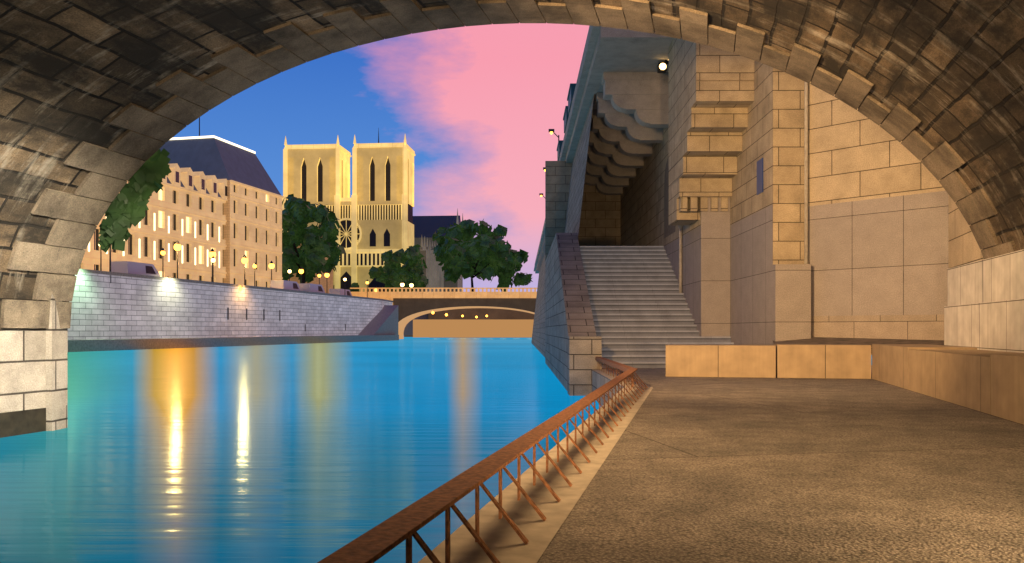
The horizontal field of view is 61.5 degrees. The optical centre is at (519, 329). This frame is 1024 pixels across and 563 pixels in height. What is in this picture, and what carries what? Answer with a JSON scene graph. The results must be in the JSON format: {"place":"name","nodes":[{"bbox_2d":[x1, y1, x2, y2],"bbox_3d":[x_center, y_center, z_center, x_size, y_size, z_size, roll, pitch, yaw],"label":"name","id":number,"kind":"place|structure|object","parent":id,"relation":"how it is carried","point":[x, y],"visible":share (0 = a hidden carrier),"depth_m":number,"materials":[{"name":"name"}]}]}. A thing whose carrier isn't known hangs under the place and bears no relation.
{"place":"outdoors","nodes":[
{"label":"outdoors","id":0,"kind":"place"},
{"bbox_2d":[98,148,171,252],"bbox_3d":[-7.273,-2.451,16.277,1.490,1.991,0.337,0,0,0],"label":"tree","id":1,"kind":"object","parent":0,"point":[126,209],"visible":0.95,"depth_m":16.17,"materials":[{"name":"green plant"}]},
{"bbox_2d":[81,182,226,282],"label":"building facade","id":2,"kind":"structure","parent":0,"point":[180,209],"depth_m":135.39,"materials":[{"name":"beige stone"}]},
{"bbox_2d":[80,181,222,282],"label":"windows","id":3,"kind":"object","parent":2,"relation":"in","point":[96,240],"visible":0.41,"depth_m":134.84,"materials":[{"name":"black glass"}]},
{"bbox_2d":[159,189,213,276],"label":"lit windows","id":4,"kind":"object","parent":2,"relation":"in","point":[160,226],"visible":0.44,"depth_m":131.89,"materials":[{"name":"glass"}]},
{"bbox_2d":[162,163,226,198],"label":"dormers","id":5,"kind":"object","parent":2,"relation":"on","point":[197,177],"visible":0.23,"depth_m":140.63,"materials":[{"name":"beige stone"}]},
{"bbox_2d":[163,171,226,195],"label":"dormer glass","id":6,"kind":"object","parent":5,"relation":"in","point":[202,182],"visible":0.35,"depth_m":141.20,"materials":[{"name":"glass"}]},
{"bbox_2d":[167,177,221,197],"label":"dormer windows","id":7,"kind":"structure","parent":2,"relation":"on","point":[182,185],"depth_m":140.15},
{"bbox_2d":[88,213,219,267],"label":"windows","id":8,"kind":"structure","parent":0,"point":[169,244],"depth_m":133.03,"materials":[{"name":"white glass"}]},
{"bbox_2d":[68,272,403,339],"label":"quay wall","id":9,"kind":"structure","parent":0,"point":[119,307],"depth_m":94.23,"materials":[{"name":"grey stone"}]},
{"bbox_2d":[79,269,392,301],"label":"wall cap","id":10,"kind":"object","parent":9,"relation":"on","point":[172,279],"visible":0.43,"depth_m":96.73,"materials":[{"name":"grey stone"}]},
{"bbox_2d":[111,261,159,276],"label":"van","id":11,"kind":"object","parent":10,"relation":"on","point":[129,267],"depth_m":84.78,"materials":[{"name":"white metal"}]},
{"bbox_2d":[223,180,229,283],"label":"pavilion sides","id":12,"kind":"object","parent":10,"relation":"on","point":[226,237],"visible":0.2,"depth_m":148.46,"materials":[{"name":"beige stone"}]},
{"bbox_2d":[68,335,398,351],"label":"ledge","id":13,"kind":"object","parent":10,"relation":"attached to","point":[83,345],"visible":0.26,"depth_m":90.09,"materials":[{"name":"grey stone"}]},
{"bbox_2d":[359,305,397,334],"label":"wall","id":14,"kind":"structure","parent":13,"relation":"on","point":[384,321],"depth_m":146.57,"materials":[{"name":"grey stone"}]},
{"bbox_2d":[270,280,300,290],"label":"van","id":15,"kind":"object","parent":10,"relation":"on","point":[282,284],"depth_m":116.17,"materials":[{"name":"white metal"}]},
{"bbox_2d":[298,283,324,292],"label":"van","id":16,"kind":"object","parent":10,"relation":"on","point":[309,287],"depth_m":124.30,"materials":[{"name":"white metal"}]},
{"bbox_2d":[329,289,351,295],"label":"van","id":17,"kind":"object","parent":10,"relation":"on","point":[339,291],"depth_m":140.17,"materials":[{"name":"metal"}]},
{"bbox_2d":[98,63,665,286],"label":"lamp globes","id":18,"kind":"object","parent":10,"relation":"on","point":[662,66],"visible":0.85,"depth_m":88.67,"materials":[{"name":"glass"}]},
{"bbox_2d":[98,60,668,296],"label":"street lamps","id":19,"kind":"object","parent":10,"relation":"on","point":[666,62],"visible":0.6,"depth_m":90.52,"materials":[{"name":"grey metal"}]},
{"bbox_2d":[161,132,552,317],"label":"lamp globes","id":20,"kind":"object","parent":19,"relation":"attached to","point":[177,247],"visible":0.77,"depth_m":109.30,"materials":[{"name":"yellow glass"}]},
{"bbox_2d":[227,308,345,330],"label":"wall slots","id":21,"kind":"object","parent":9,"relation":"in","point":[263,316],"depth_m":108.40,"materials":[{"name":"black"}]},
{"bbox_2d":[230,180,283,287],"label":"building facade","id":22,"kind":"structure","parent":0,"point":[249,245],"depth_m":156.38,"materials":[{"name":"beige stone"}]},
{"bbox_2d":[160,138,281,195],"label":"pavilion roof","id":23,"kind":"structure","parent":22,"relation":"on","point":[218,159],"depth_m":152.25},
{"bbox_2d":[170,136,255,153],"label":"roof ridge","id":24,"kind":"structure","parent":23,"relation":"on","point":[216,137],"depth_m":152.98,"materials":[{"name":"white metal"}]},
{"bbox_2d":[234,185,276,286],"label":"windows","id":25,"kind":"structure","parent":22,"relation":"in","point":[256,235],"depth_m":157.95,"materials":[{"name":"glass"}]},
{"bbox_2d":[288,246,332,293],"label":"buildings","id":26,"kind":"structure","parent":0,"point":[326,283],"depth_m":228.85,"materials":[{"name":"beige stone"}]},
{"bbox_2d":[282,135,414,291],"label":"facade","id":27,"kind":"structure","parent":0,"point":[335,160],"depth_m":299.40,"materials":[{"name":"beige stone"}]},
{"bbox_2d":[348,282,358,291],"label":"bush","id":28,"kind":"object","parent":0,"point":[354,285],"visible":0.21,"depth_m":178.35,"materials":[{"name":"green plant"}]},
{"bbox_2d":[302,158,412,291],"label":"cathedral facade details","id":29,"kind":"object","parent":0,"point":[374,283],"visible":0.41,"depth_m":299.91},
{"bbox_2d":[172,22,588,291],"label":"sky","id":30,"kind":"structure","parent":0,"point":[477,107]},
{"bbox_2d":[404,314,427,334],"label":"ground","id":31,"kind":"structure","parent":0,"point":[408,329],"depth_m":187.19,"materials":[{"name":"grey stone"}]},
{"bbox_2d":[282,247,304,280],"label":"tree","id":32,"kind":"object","parent":31,"relation":"on","point":[285,276],"visible":0.04,"depth_m":202.29,"materials":[{"name":"green plant"}]},
{"bbox_2d":[282,194,345,282],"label":"tree","id":33,"kind":"object","parent":31,"relation":"on","point":[299,215],"depth_m":196.25,"materials":[{"name":"green plant"}]},
{"bbox_2d":[368,244,428,291],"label":"tree","id":34,"kind":"object","parent":31,"relation":"on","point":[392,273],"depth_m":183.48,"materials":[{"name":"green plant"}]},
{"bbox_2d":[414,208,462,291],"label":"nave","id":35,"kind":"structure","parent":31,"relation":"on","point":[434,273],"depth_m":339.70,"materials":[{"name":"grey stone"}]},
{"bbox_2d":[413,215,460,237],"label":"roof","id":36,"kind":"structure","parent":35,"relation":"on","point":[427,226],"depth_m":362.37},
{"bbox_2d":[350,288,536,300],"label":"bridge parapet","id":37,"kind":"structure","parent":31,"relation":"on","point":[389,295],"depth_m":159.90,"materials":[{"name":"beige stone"}]},
{"bbox_2d":[413,319,533,336],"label":"wall","id":38,"kind":"structure","parent":37,"relation":"attached to","point":[472,327],"depth_m":173.50,"materials":[{"name":"brown stone"}]},
{"bbox_2d":[404,308,533,336],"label":"bridge arch underside","id":39,"kind":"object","parent":31,"relation":"on","point":[479,313],"depth_m":222.00,"materials":[{"name":"brown stone"}]},
{"bbox_2d":[431,219,517,291],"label":"tree","id":40,"kind":"object","parent":31,"relation":"on","point":[486,246],"depth_m":227.35,"materials":[{"name":"green plant"}]},
{"bbox_2d":[485,249,532,291],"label":"tree","id":41,"kind":"object","parent":31,"relation":"on","point":[505,278],"depth_m":233.02,"materials":[{"name":"green plant"}]},
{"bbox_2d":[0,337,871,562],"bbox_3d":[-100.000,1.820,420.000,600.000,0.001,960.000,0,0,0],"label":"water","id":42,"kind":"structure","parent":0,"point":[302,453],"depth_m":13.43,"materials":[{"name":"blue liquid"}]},
{"bbox_2d":[0,329,45,412],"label":"pier","id":43,"kind":"structure","parent":42,"relation":"in","point":[22,369],"depth_m":14.97,"materials":[{"name":"beige stone"}]},
{"bbox_2d":[0,405,66,437],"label":"pier base","id":44,"kind":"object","parent":43,"relation":"attached to","point":[15,423],"visible":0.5,"depth_m":14.99,"materials":[{"name":"grey stone"}]},
{"bbox_2d":[46,294,67,430],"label":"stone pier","id":45,"kind":"structure","parent":43,"relation":"on","point":[56,369],"depth_m":15.65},
{"bbox_2d":[0,0,1023,328],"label":"soffit","id":46,"kind":"structure","parent":43,"relation":"on","point":[74,74],"depth_m":13.37,"materials":[{"name":"brown stone"}]},
{"bbox_2d":[0,0,1016,327],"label":"voussoirs","id":47,"kind":"object","parent":46,"relation":"attached to","point":[120,162],"visible":0.91,"depth_m":15.31,"materials":[{"name":"grey stone"}]},
{"bbox_2d":[429,337,531,337],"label":"ledge","id":48,"kind":"object","parent":42,"relation":"in","point":[480,337],"depth_m":200.00,"materials":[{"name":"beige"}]},
{"bbox_2d":[393,298,535,321],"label":"bridge","id":49,"kind":"structure","parent":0,"point":[408,306],"depth_m":160.00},
{"bbox_2d":[398,306,534,338],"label":"ring","id":50,"kind":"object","parent":49,"relation":"attached to","point":[403,322],"depth_m":167.38,"materials":[{"name":"beige stone"}]},
{"bbox_2d":[531,96,593,356],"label":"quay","id":51,"kind":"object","parent":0,"point":[575,196],"visible":0.4,"depth_m":42.35,"materials":[{"name":"grey stone"}]},
{"bbox_2d":[534,26,672,272],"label":"bridge","id":52,"kind":"structure","parent":0,"point":[607,49],"depth_m":29.76,"materials":[{"name":"grey stone"}]},
{"bbox_2d":[557,83,575,160],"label":"book boxes","id":53,"kind":"object","parent":52,"relation":"on","point":[572,86],"visible":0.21,"depth_m":44.00,"materials":[{"name":"teal"}]},
{"bbox_2d":[584,72,668,194],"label":"consoles","id":54,"kind":"object","parent":52,"relation":"on","point":[630,119],"visible":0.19,"depth_m":33.32,"materials":[{"name":"stone"}]},
{"bbox_2d":[620,128,700,245],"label":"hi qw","id":55,"kind":"object","parent":52,"relation":"attached to","point":[642,210],"visible":0.25,"depth_m":37.03,"materials":[{"name":"brown stone"}]},
{"bbox_2d":[664,156,674,237],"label":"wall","id":56,"kind":"structure","parent":55,"relation":"attached to","point":[669,229],"depth_m":32.25,"materials":[{"name":"brown stone"}]},
{"bbox_2d":[669,38,753,224],"bbox_3d":[5.649,-8.150,25.815,1.597,9.500,4.370,0,0,0],"label":"corbel","id":57,"kind":"object","parent":52,"relation":"on","point":[711,94],"visible":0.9,"depth_m":24.90,"materials":[{"name":"beige stone"}]},
{"bbox_2d":[592,370,623,404],"bbox_3d":[-1.217,2.601,0.996,1.272,2.998,46.836,0,0,9],"label":"quay face","id":58,"kind":"object","parent":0,"point":[598,380],"depth_m":21.25},
{"bbox_2d":[731,204,772,344],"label":"wall","id":59,"kind":"structure","parent":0,"point":[751,247],"depth_m":23.93,"materials":[{"name":"beige stone"}]},
{"bbox_2d":[757,158,762,194],"bbox_3d":[6.433,-4.100,23.025,0.025,0.900,0.550,0,0,0],"label":"sign","id":60,"kind":"object","parent":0,"point":[759,176],"visible":1,"depth_m":22.93,"materials":[{"name":"grey"}]},
{"bbox_2d":[537,365,1023,562],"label":"quay floor","id":61,"kind":"structure","parent":0,"point":[742,470],"depth_m":6.29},
{"bbox_2d":[418,369,652,562],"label":"kerb","id":62,"kind":"structure","parent":61,"relation":"on","point":[502,540],"depth_m":5.50,"materials":[{"name":"beige stone"}]},
{"bbox_2d":[317,369,647,562],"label":"rail","id":63,"kind":"object","parent":62,"relation":"on","point":[377,542],"visible":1,"depth_m":4.41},
{"bbox_2d":[595,357,645,386],"bbox_3d":[2.267,0.920,20.165,0.346,0.360,7.470,0,0,0],"label":"rail","id":64,"kind":"object","parent":62,"relation":"on","point":[617,365],"visible":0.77,"depth_m":19.38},
{"bbox_2d":[545,233,601,395],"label":"stair parapet","id":65,"kind":"structure","parent":61,"relation":"on","point":[573,345],"depth_m":28.34,"materials":[{"name":"grey stone"}]},
{"bbox_2d":[579,246,733,367],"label":"stairs","id":66,"kind":"structure","parent":61,"relation":"on","point":[642,315],"depth_m":28.36,"materials":[{"name":"grey stone"}]},
{"bbox_2d":[545,161,619,260],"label":"wall","id":67,"kind":"structure","parent":66,"relation":"on","point":[599,225],"depth_m":47.34,"materials":[{"name":"stone"}]},
{"bbox_2d":[678,225,682,292],"bbox_3d":[5.342,-2.730,29.015,0.295,3.260,0.912,0,0,22],"label":"pipe","id":68,"kind":"object","parent":66,"relation":"on","point":[680,257],"visible":0.45,"depth_m":29.26,"materials":[{"name":"grey metal"}]},
{"bbox_2d":[664,226,700,335],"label":"wall","id":69,"kind":"structure","parent":61,"relation":"on","point":[691,265],"depth_m":27.93,"materials":[{"name":"beige stone"}]},
{"bbox_2d":[701,197,730,335],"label":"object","id":70,"kind":"object","parent":61,"relation":"on","point":[715,273],"visible":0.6,"depth_m":26.30,"materials":[{"name":"beige stone"}]},
{"bbox_2d":[731,60,772,224],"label":"wall","id":71,"kind":"structure","parent":61,"relation":"on","point":[757,145],"depth_m":23.42,"materials":[{"name":"beige stone"}]},
{"bbox_2d":[666,344,1023,424],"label":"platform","id":72,"kind":"structure","parent":61,"relation":"on","point":[989,382],"depth_m":17.35,"materials":[{"name":"stone"}]},
{"bbox_2d":[772,337,943,346],"bbox_3d":[5.426,0.200,0.529,4.386,0.360,46.478,0,0,8],"label":"ledge","id":73,"kind":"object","parent":72,"relation":"on","point":[832,340],"depth_m":20.48,"materials":[{"name":"brown stone"}]},
{"bbox_2d":[767,264,810,344],"bbox_3d":[6.875,-0.525,22.010,0.890,2.250,0.780,0,0,0],"label":"pilaster","id":74,"kind":"object","parent":73,"relation":"on","point":[788,301],"visible":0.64,"depth_m":21.62,"materials":[{"name":"beige stone"}]},
{"bbox_2d":[773,68,803,264],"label":"corner pier","id":75,"kind":"structure","parent":74,"relation":"on","point":[788,168],"depth_m":21.92,"materials":[{"name":"beige stone"}]},
{"bbox_2d":[804,81,807,263],"bbox_3d":[7.280,-7.275,21.850,0.092,11.250,0.092,0,0,23],"label":"pipe","id":76,"kind":"object","parent":74,"relation":"on","point":[805,172],"visible":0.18,"depth_m":21.81,"materials":[{"name":"beige metal"}]},
{"bbox_2d":[811,314,943,354],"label":"wall","id":77,"kind":"structure","parent":73,"relation":"on","point":[921,327],"depth_m":20.56,"materials":[{"name":"beige stone"}]},
{"bbox_2d":[808,191,947,315],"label":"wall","id":78,"kind":"structure","parent":73,"relation":"on","point":[884,256],"depth_m":20.56,"materials":[{"name":"beige stone"}]},
{"bbox_2d":[808,82,945,205],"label":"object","id":79,"kind":"structure","parent":78,"relation":"on","point":[854,154],"depth_m":21.07,"materials":[{"name":"beige stone"}]},
{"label":"low wall caps","id":80,"kind":"object","parent":73,"relation":"on","visible":0},
{"bbox_2d":[947,249,1023,305],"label":"low wall","id":81,"kind":"structure","parent":80,"relation":"attached to","point":[998,278],"depth_m":15.14,"materials":[{"name":"stone"}]},
{"bbox_2d":[944,299,1023,352],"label":"low wall","id":82,"kind":"structure","parent":72,"relation":"on","point":[995,326],"depth_m":14.87,"materials":[{"name":"stone"}]},
{"bbox_2d":[948,194,983,268],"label":"wall","id":83,"kind":"structure","parent":61,"relation":"on","point":[963,248],"depth_m":18.40,"materials":[{"name":"beige stone"}]},
{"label":"quay","id":84,"kind":"object","parent":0,"visible":0},
{"bbox_2d":[537,236,544,270],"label":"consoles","id":85,"kind":"object","parent":84,"relation":"attached to","point":[541,257],"visible":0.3,"depth_m":99.30,"materials":[{"name":"grey stone"}]}
]}

